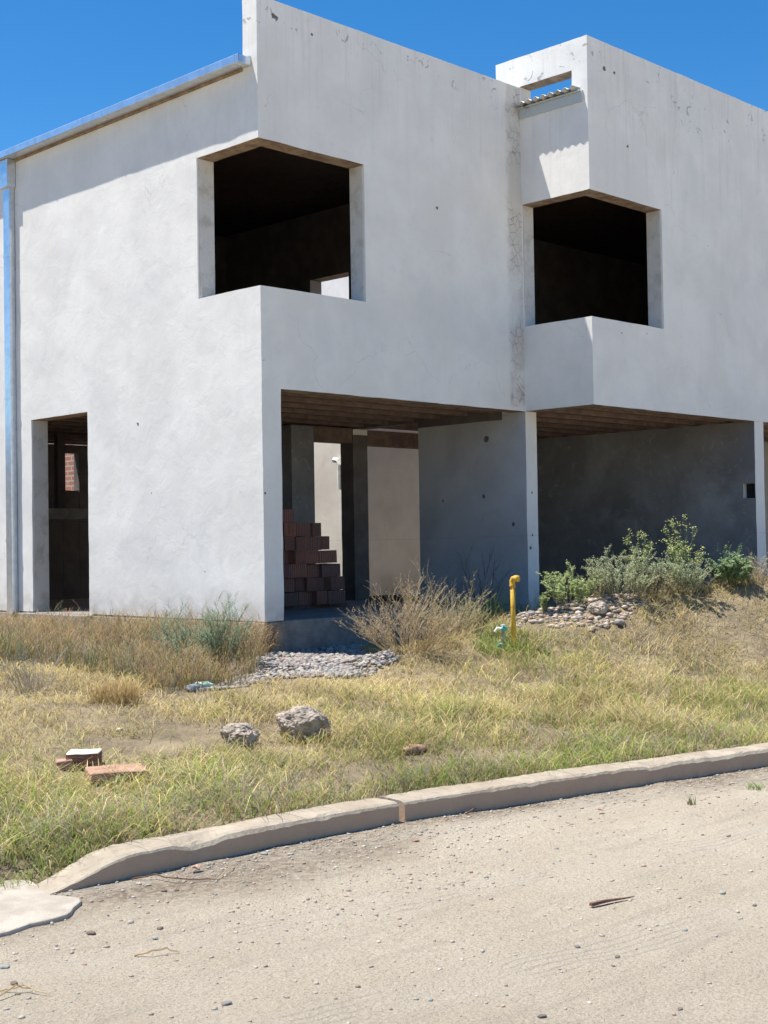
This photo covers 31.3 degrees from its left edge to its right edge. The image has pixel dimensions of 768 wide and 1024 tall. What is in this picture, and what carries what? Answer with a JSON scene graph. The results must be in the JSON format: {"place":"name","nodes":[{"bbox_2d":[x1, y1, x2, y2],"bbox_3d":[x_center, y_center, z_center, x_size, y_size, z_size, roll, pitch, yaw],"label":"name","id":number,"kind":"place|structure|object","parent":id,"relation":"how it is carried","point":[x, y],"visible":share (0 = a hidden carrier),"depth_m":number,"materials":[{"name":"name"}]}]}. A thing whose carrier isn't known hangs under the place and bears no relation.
{"place":"outdoors","nodes":[
{"label":"outdoors","id":0,"kind":"place"},
{"bbox_2d":[195,635,415,690],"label":"gravel","id":1,"kind":"structure","parent":0,"point":[330,660],"depth_m":13.03,"materials":[{"name":"grey gravel"}]},
{"bbox_2d":[321,276,348,298],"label":"neighbour house","id":2,"kind":"structure","parent":0,"point":[339,287],"depth_m":26.05,"materials":[{"name":"white paint"}]},
{"bbox_2d":[0,766,767,1023],"bbox_3d":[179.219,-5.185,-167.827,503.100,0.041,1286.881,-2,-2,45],"label":"road","id":3,"kind":"structure","parent":0,"point":[523,974],"depth_m":6.15,"materials":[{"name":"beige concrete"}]},
{"bbox_2d":[0,965,9,968],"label":"loose stone","id":4,"kind":"object","parent":3,"relation":"on","point":[4,966],"visible":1,"depth_m":5.67,"materials":[{"name":"white stone"}]},
{"bbox_2d":[0,984,30,995],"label":"twig","id":5,"kind":"object","parent":3,"relation":"on","point":[1,994],"visible":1,"depth_m":5.33,"materials":[{"name":"wood"}]},
{"bbox_2d":[0,984,49,994],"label":"twig","id":6,"kind":"object","parent":3,"relation":"on","point":[26,986],"visible":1,"depth_m":5.36,"materials":[{"name":"wood"}]},
{"bbox_2d":[0,880,81,936],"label":"driveway apron","id":7,"kind":"object","parent":3,"relation":"on","point":[23,906],"visible":0.67,"depth_m":6.55,"materials":[{"name":"concrete"}]},
{"bbox_2d":[86,930,95,934],"bbox_3d":[-1.315,1.888,6.139,0.049,0.020,0.034,-2,-2,31],"label":"loose stone","id":8,"kind":"object","parent":3,"relation":"on","point":[90,932],"visible":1,"depth_m":6.13,"materials":[{"name":"brown stone"}]},
{"bbox_2d":[134,947,178,955],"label":"twig","id":9,"kind":"object","parent":3,"relation":"on","point":[141,953],"visible":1,"depth_m":5.82,"materials":[{"name":"wood"}]},
{"bbox_2d":[132,873,217,879],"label":"twig","id":10,"kind":"object","parent":3,"relation":"on","point":[170,877],"visible":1,"depth_m":7.09,"materials":[{"name":"brown wood"}]},
{"bbox_2d":[190,863,200,868],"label":"dry leaf","id":11,"kind":"object","parent":3,"relation":"on","point":[197,866],"visible":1,"depth_m":7.27,"materials":[{"name":"plant"}]},
{"bbox_2d":[221,1001,231,1005],"bbox_3d":[-0.595,1.860,5.181,0.047,0.016,0.031,0,-2,-33],"label":"loose stone","id":12,"kind":"object","parent":3,"relation":"on","point":[225,1003],"visible":1,"depth_m":5.17,"materials":[{"name":"grey stone"}]},
{"bbox_2d":[537,1014,546,1017],"bbox_3d":[0.573,1.827,4.961,0.038,0.015,0.026,0,-1,-19],"label":"loose stone","id":13,"kind":"object","parent":3,"relation":"on","point":[542,1016],"visible":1,"depth_m":4.95,"materials":[{"name":"grey stone"}]},
{"bbox_2d":[589,896,634,906],"bbox_3d":[1.095,1.857,6.550,0.271,0.017,0.026,0,-2,-31],"label":"stick","id":14,"kind":"object","parent":3,"relation":"on","point":[595,903],"visible":1,"depth_m":6.52,"materials":[{"name":"wood"}]},
{"bbox_2d":[683,795,695,804],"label":"grass tuft","id":15,"kind":"object","parent":3,"relation":"on","point":[689,801],"visible":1,"depth_m":8.97,"materials":[{"name":"plant"}]},
{"bbox_2d":[744,780,767,791],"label":"grass tuft","id":16,"kind":"object","parent":3,"relation":"on","point":[753,786],"visible":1,"depth_m":9.50,"materials":[{"name":"green plant"}]},
{"bbox_2d":[0,574,767,883],"bbox_3d":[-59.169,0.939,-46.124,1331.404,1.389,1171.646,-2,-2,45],"label":"ground","id":17,"kind":"structure","parent":0,"point":[182,732],"depth_m":10.93,"materials":[{"name":"green plant"}]},
{"bbox_2d":[0,643,65,693],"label":"dry bush","id":18,"kind":"object","parent":17,"relation":"on","point":[26,674],"visible":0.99,"depth_m":11.17,"materials":[{"name":"brown plant"}]},
{"bbox_2d":[0,823,71,888],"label":"grass tuft","id":19,"kind":"object","parent":17,"relation":"on","point":[30,874],"visible":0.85,"depth_m":7.19,"materials":[{"name":"green plant"}]},
{"bbox_2d":[0,811,100,880],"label":"grass tuft","id":20,"kind":"object","parent":17,"relation":"on","point":[68,834],"visible":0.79,"depth_m":7.31,"materials":[{"name":"green plant"}]},
{"bbox_2d":[56,759,72,768],"bbox_3d":[-2.065,1.626,8.840,0.105,0.055,0.125,-1,-1,-17],"label":"clay fragment","id":21,"kind":"object","parent":17,"relation":"on","point":[65,765],"visible":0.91,"depth_m":8.79,"materials":[{"name":"brown brick"}]},
{"bbox_2d":[48,443,87,490],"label":"brick wall","id":22,"kind":"structure","parent":17,"relation":"on","point":[69,471],"depth_m":23.34,"materials":[{"name":"brick"}]},
{"bbox_2d":[66,748,101,769],"bbox_3d":[-1.960,1.613,8.941,0.213,0.113,0.208,-1,-1,-4],"label":"brick","id":23,"kind":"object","parent":17,"relation":"on","point":[77,756],"depth_m":8.85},
{"bbox_2d":[84,763,147,781],"bbox_3d":[-1.693,1.647,8.660,0.368,0.058,0.267,0,0,-20],"label":"clay tile","id":24,"kind":"object","parent":17,"relation":"on","point":[100,771],"visible":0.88,"depth_m":8.58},
{"bbox_2d":[80,677,153,705],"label":"grass tuft","id":25,"kind":"object","parent":17,"relation":"on","point":[117,690],"visible":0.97,"depth_m":10.75,"materials":[{"name":"beige plant"}]},
{"bbox_2d":[0,598,272,692],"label":"tall dry grass","id":26,"kind":"structure","parent":17,"relation":"on","point":[93,640],"depth_m":12.69,"materials":[{"name":"beige plant"}]},
{"bbox_2d":[140,598,209,662],"bbox_3d":[-1.879,1.120,12.498,0.660,0.677,0.598,-2,-2,45],"label":"feathery weed","id":27,"kind":"object","parent":17,"relation":"on","point":[182,637],"visible":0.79,"depth_m":12.51,"materials":[{"name":"green plant"}]},
{"bbox_2d":[185,684,199,691],"bbox_3d":[-1.596,1.469,11.402,0.105,0.077,0.152,-2,-2,27],"label":"crumpled rag","id":28,"kind":"object","parent":17,"relation":"on","point":[191,686],"visible":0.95,"depth_m":11.36,"materials":[{"name":"grey fabric"}]},
{"bbox_2d":[195,681,213,686],"bbox_3d":[-1.514,1.461,11.561,0.160,0.057,0.060,-1,-1,0],"label":"plastic bottle","id":29,"kind":"object","parent":17,"relation":"on","point":[207,684],"visible":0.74,"depth_m":11.54,"materials":[{"name":"plastic"}]},
{"bbox_2d":[27,798,398,894],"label":"kerb","id":30,"kind":"structure","parent":17,"relation":"on","point":[126,860],"depth_m":7.59,"materials":[{"name":"concrete"}]},
{"bbox_2d":[179,590,255,667],"bbox_3d":[-1.523,1.090,12.859,0.683,0.739,0.784,0,-2,-31],"label":"feathery weed","id":31,"kind":"object","parent":17,"relation":"on","point":[213,639],"visible":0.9,"depth_m":12.75,"materials":[{"name":"green plant"}]},
{"bbox_2d":[220,722,259,746],"bbox_3d":[-1.035,1.618,9.841,0.272,0.199,0.331,-1,-1,5],"label":"concrete lump","id":32,"kind":"object","parent":17,"relation":"on","point":[248,733],"visible":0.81,"depth_m":9.74,"materials":[{"name":"grey concrete"}]},
{"bbox_2d":[0,0,526,651],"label":"house","id":33,"kind":"structure","parent":17,"relation":"on","point":[172,390],"depth_m":16.01,"materials":[{"name":"white paint"}]},
{"bbox_2d":[284,603,347,609],"bbox_3d":[-1.212,1.195,17.252,0.420,0.042,1.700,-2,-2,45],"label":"plank","id":34,"kind":"object","parent":33,"relation":"on","point":[313,606],"visible":0.43,"depth_m":17.29,"materials":[{"name":"brown wood"}]},
{"bbox_2d":[284,592,298,606],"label":"clay block","id":35,"kind":"object","parent":34,"relation":"on","point":[291,598],"depth_m":16.88,"materials":[{"name":"brown brick"}]},
{"bbox_2d":[284,578,294,591],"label":"clay block","id":36,"kind":"object","parent":35,"relation":"on","point":[289,584],"depth_m":16.98,"materials":[{"name":"brown brick"}]},
{"bbox_2d":[283,564,289,577],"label":"clay block","id":37,"kind":"object","parent":36,"relation":"on","point":[286,572],"depth_m":16.87,"materials":[{"name":"brown brick"}]},
{"bbox_2d":[283,551,287,563],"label":"clay block","id":38,"kind":"object","parent":37,"relation":"on","point":[285,557],"depth_m":17.03,"materials":[{"name":"brown brick"}]},
{"bbox_2d":[284,537,294,549],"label":"clay block","id":39,"kind":"object","parent":38,"relation":"on","point":[289,543],"depth_m":16.94,"materials":[{"name":"brown brick"}]},
{"bbox_2d":[282,523,296,536],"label":"clay block","id":40,"kind":"object","parent":39,"relation":"on","point":[289,529],"depth_m":16.97,"materials":[{"name":"brown brick"}]},
{"bbox_2d":[282,509,293,522],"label":"clay block","id":41,"kind":"object","parent":40,"relation":"on","point":[287,515],"depth_m":17.05,"materials":[{"name":"brown brick"}]},
{"bbox_2d":[294,591,311,604],"bbox_3d":[-1.123,1.086,17.264,0.330,0.165,0.290,-2,-2,43],"label":"clay block","id":42,"kind":"object","parent":34,"relation":"on","point":[305,597],"depth_m":17.17,"materials":[{"name":"brown brick"}]},
{"bbox_2d":[295,578,304,590],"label":"clay block","id":43,"kind":"object","parent":42,"relation":"on","point":[299,584],"depth_m":17.12,"materials":[{"name":"brown brick"}]},
{"bbox_2d":[289,564,306,577],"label":"clay block","id":44,"kind":"object","parent":43,"relation":"on","point":[297,570],"depth_m":17.00,"materials":[{"name":"brown brick"}]},
{"bbox_2d":[288,551,304,563],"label":"clay block","id":45,"kind":"object","parent":44,"relation":"on","point":[296,557],"depth_m":17.04,"materials":[{"name":"brown brick"}]},
{"bbox_2d":[295,537,305,549],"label":"clay block","id":46,"kind":"object","parent":45,"relation":"on","point":[300,543],"depth_m":17.07,"materials":[{"name":"brown brick"}]},
{"bbox_2d":[312,590,327,604],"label":"clay block","id":47,"kind":"object","parent":34,"relation":"on","point":[319,597],"depth_m":17.22,"materials":[{"name":"brown brick"}]},
{"bbox_2d":[304,577,317,590],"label":"clay block","id":48,"kind":"object","parent":47,"relation":"on","point":[310,583],"depth_m":17.17,"materials":[{"name":"brown brick"}]},
{"bbox_2d":[299,564,320,577],"bbox_3d":[-1.021,0.746,17.390,0.330,0.158,0.290,-1,0,36],"label":"clay block","id":49,"kind":"object","parent":48,"relation":"on","point":[312,570],"depth_m":17.29,"materials":[{"name":"brown brick"}]},
{"bbox_2d":[299,550,318,563],"bbox_3d":[-1.018,0.569,17.299,0.246,0.165,0.330,-1,-2,-34],"label":"clay block","id":50,"kind":"object","parent":49,"relation":"on","point":[311,556],"depth_m":17.18,"materials":[{"name":"brown brick"}]},
{"bbox_2d":[306,537,320,549],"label":"clay block","id":51,"kind":"object","parent":50,"relation":"on","point":[313,543],"depth_m":17.23,"materials":[{"name":"brown brick"}]},
{"bbox_2d":[297,523,310,536],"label":"clay block","id":52,"kind":"object","parent":51,"relation":"on","point":[303,529],"depth_m":17.23,"materials":[{"name":"brown brick"}]},
{"bbox_2d":[316,577,324,590],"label":"clay block","id":53,"kind":"object","parent":47,"relation":"on","point":[321,584],"depth_m":17.37,"materials":[{"name":"brown brick"}]},
{"bbox_2d":[323,590,345,603],"bbox_3d":[-0.708,1.083,17.517,0.290,0.168,0.330,-2,0,-43],"label":"clay block","id":54,"kind":"object","parent":34,"relation":"on","point":[336,596],"depth_m":17.41,"materials":[{"name":"brown brick"}]},
{"bbox_2d":[324,576,344,589],"bbox_3d":[-0.721,0.915,17.588,0.330,0.165,0.290,-3,-1,35],"label":"clay block","id":55,"kind":"object","parent":54,"relation":"on","point":[335,583],"depth_m":17.44,"materials":[{"name":"brown brick"}]},
{"bbox_2d":[319,563,339,576],"bbox_3d":[-0.776,0.746,17.560,0.290,0.158,0.330,-2,0,-40],"label":"clay block","id":56,"kind":"object","parent":55,"relation":"on","point":[329,570],"depth_m":17.42,"materials":[{"name":"brown brick"}]},
{"bbox_2d":[306,550,336,563],"bbox_3d":[-0.815,0.573,17.488,0.290,0.158,0.330,-1,-2,-35],"label":"clay block","id":57,"kind":"object","parent":56,"relation":"on","point":[327,556],"depth_m":17.37,"materials":[{"name":"brown brick"}]},
{"bbox_2d":[310,536,329,549],"bbox_3d":[-0.862,0.398,17.519,0.159,0.168,0.330,1,-3,-40],"label":"clay block","id":58,"kind":"object","parent":57,"relation":"on","point":[324,542],"depth_m":17.40,"materials":[{"name":"brown brick"}]},
{"bbox_2d":[310,523,320,535],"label":"clay block","id":59,"kind":"object","parent":58,"relation":"on","point":[315,529],"depth_m":17.37,"materials":[{"name":"brown brick"}]},
{"bbox_2d":[247,618,282,650],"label":"dry bush","id":60,"kind":"object","parent":17,"relation":"on","point":[272,639],"visible":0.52,"depth_m":14.19,"materials":[{"name":"plant"}]},
{"bbox_2d":[276,705,330,742],"bbox_3d":[-0.617,1.600,10.239,0.389,0.314,0.374,-1,-1,16],"label":"concrete lump","id":61,"kind":"object","parent":17,"relation":"on","point":[296,719],"visible":0.78,"depth_m":10.11,"materials":[{"name":"grey concrete"}]},
{"bbox_2d":[333,556,485,653],"bbox_3d":[0.222,0.887,13.345,1.305,0.970,1.442,0,-1,-21],"label":"dry bush","id":62,"kind":"object","parent":17,"relation":"on","point":[415,624],"visible":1,"depth_m":13.21,"materials":[{"name":"brown plant"}]},
{"bbox_2d":[403,744,425,753],"bbox_3d":[0.225,1.715,9.917,0.140,0.062,0.203,-2,-2,27],"label":"flat stone","id":63,"kind":"object","parent":17,"relation":"on","point":[418,747],"visible":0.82,"depth_m":9.85,"materials":[{"name":"brown stone"}]},
{"bbox_2d":[412,573,493,641],"bbox_3d":[0.686,0.937,13.741,0.906,0.732,0.880,-1,-1,-16],"label":"dry bush","id":64,"kind":"object","parent":17,"relation":"on","point":[471,615],"visible":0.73,"depth_m":13.69,"materials":[{"name":"brown plant"}]},
{"bbox_2d":[452,545,514,620],"bbox_3d":[1.185,0.889,15.693,0.660,1.139,0.620,0,-2,-23],"label":"dead weed","id":65,"kind":"object","parent":17,"relation":"on","point":[493,573],"visible":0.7,"depth_m":15.79,"materials":[{"name":"brown plant"}]},
{"bbox_2d":[454,587,519,631],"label":"grass tuft","id":66,"kind":"object","parent":17,"relation":"on","point":[495,609],"visible":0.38,"depth_m":14.12,"materials":[{"name":"green plant"}]},
{"bbox_2d":[225,35,767,610],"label":"house","id":67,"kind":"structure","parent":17,"relation":"on","point":[645,239],"depth_m":19.01,"materials":[{"name":"white paint"}]},
{"bbox_2d":[494,624,506,650],"bbox_3d":[1.127,1.242,13.228,0.130,0.312,0.074,-1,-1,2],"label":"water tap","id":68,"kind":"object","parent":17,"relation":"on","point":[503,628],"visible":0.96,"depth_m":13.23,"materials":[{"name":"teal plastic"}]},
{"bbox_2d":[469,620,533,659],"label":"grass tuft","id":69,"kind":"object","parent":17,"relation":"on","point":[490,642],"visible":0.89,"depth_m":13.26,"materials":[{"name":"green plant"}]},
{"bbox_2d":[509,575,519,647],"bbox_3d":[1.270,1.010,13.277,0.107,0.793,0.073,-2,-2,45],"label":"gas pipe","id":70,"kind":"object","parent":17,"relation":"on","point":[513,580],"visible":0.93,"depth_m":13.28,"materials":[{"name":"yellow metal"}]},
{"bbox_2d":[515,591,553,614],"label":"grass tuft","id":71,"kind":"object","parent":17,"relation":"on","point":[530,607],"visible":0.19,"depth_m":14.54,"materials":[{"name":"green plant"}]},
{"bbox_2d":[539,590,551,612],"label":"plant","id":72,"kind":"object","parent":17,"relation":"on","point":[544,599],"visible":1,"depth_m":14.01,"materials":[{"name":"green plant"}]},
{"bbox_2d":[536,559,604,607],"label":"shrub","id":73,"kind":"object","parent":17,"relation":"on","point":[561,591],"visible":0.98,"depth_m":14.18,"materials":[{"name":"green plant"}]},
{"bbox_2d":[378,743,767,821],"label":"kerb","id":74,"kind":"structure","parent":17,"relation":"on","point":[506,791],"depth_m":9.34,"materials":[{"name":"concrete"}]},
{"bbox_2d":[506,592,647,630],"bbox_3d":[2.123,1.219,15.447,1.645,0.678,3.835,-1,-1,9],"label":"rubble","id":75,"kind":"object","parent":17,"relation":"on","point":[549,610],"visible":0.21,"depth_m":13.97,"materials":[{"name":"stone"}]},
{"bbox_2d":[575,571,610,598],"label":"dry bush","id":76,"kind":"object","parent":17,"relation":"on","point":[599,589],"visible":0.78,"depth_m":14.24,"materials":[{"name":"green plant"}]},
{"bbox_2d":[587,601,608,614],"bbox_3d":[2.187,0.983,14.043,0.209,0.143,0.211,-2,-2,33],"label":"rubble lump","id":77,"kind":"object","parent":17,"relation":"on","point":[599,607],"visible":1,"depth_m":13.98,"materials":[{"name":"beige stone"}]},
{"bbox_2d":[614,619,624,624],"bbox_3d":[2.385,1.113,13.857,0.107,0.063,0.172,-1,-1,16],"label":"rubble lump","id":78,"kind":"object","parent":17,"relation":"on","point":[619,621],"visible":1,"depth_m":13.80,"materials":[{"name":"stone"}]},
{"bbox_2d":[582,545,665,597],"bbox_3d":[2.537,0.615,14.446,0.891,0.573,0.948,-2,-2,45],"label":"shrub","id":79,"kind":"object","parent":17,"relation":"on","point":[628,576],"visible":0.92,"depth_m":14.34,"materials":[{"name":"green plant"}]},
{"bbox_2d":[623,528,655,590],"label":"flowering weed","id":80,"kind":"object","parent":17,"relation":"on","point":[644,550],"visible":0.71,"depth_m":14.62,"materials":[{"name":"green plant"}]},
{"bbox_2d":[624,561,686,597],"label":"dry bush","id":81,"kind":"object","parent":17,"relation":"on","point":[659,589],"visible":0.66,"depth_m":14.38,"materials":[{"name":"green plant"}]},
{"bbox_2d":[659,514,706,588],"bbox_3d":[3.245,0.443,14.811,0.467,0.844,0.487,-2,-2,45],"label":"flowering weed","id":82,"kind":"object","parent":17,"relation":"on","point":[682,552],"visible":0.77,"depth_m":14.76,"materials":[{"name":"green plant"}]},
{"bbox_2d":[648,547,720,593],"bbox_3d":[3.151,0.616,14.562,0.687,0.499,0.769,-1,-1,-12],"label":"shrub","id":83,"kind":"object","parent":17,"relation":"on","point":[697,578],"visible":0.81,"depth_m":14.45,"materials":[{"name":"green plant"}]},
{"bbox_2d":[660,656,720,669],"bbox_3d":[2.888,1.454,13.140,0.626,0.127,0.285,-1,-1,-11],"label":"dry straw","id":84,"kind":"object","parent":17,"relation":"on","point":[686,657],"visible":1,"depth_m":13.17,"materials":[{"name":"beige plant"}]},
{"bbox_2d":[717,544,741,581],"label":"plant","id":85,"kind":"object","parent":17,"relation":"on","point":[728,552],"visible":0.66,"depth_m":14.82,"materials":[{"name":"green plant"}]},
{"bbox_2d":[706,551,754,584],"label":"shrub","id":86,"kind":"object","parent":17,"relation":"on","point":[729,570],"visible":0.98,"depth_m":14.63,"materials":[{"name":"green plant"}]},
{"bbox_2d":[704,562,766,583],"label":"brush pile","id":87,"kind":"object","parent":17,"relation":"on","point":[748,571],"visible":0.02,"depth_m":15.02,"materials":[{"name":"plant"}]},
{"bbox_2d":[736,549,767,584],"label":"dry bush","id":88,"kind":"object","parent":17,"relation":"on","point":[758,569],"visible":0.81,"depth_m":14.71,"materials":[{"name":"beige plant"}]},
{"bbox_2d":[0,0,767,151],"label":"sky","id":89,"kind":"structure","parent":0,"point":[63,62],"materials":[{"name":"blue"}]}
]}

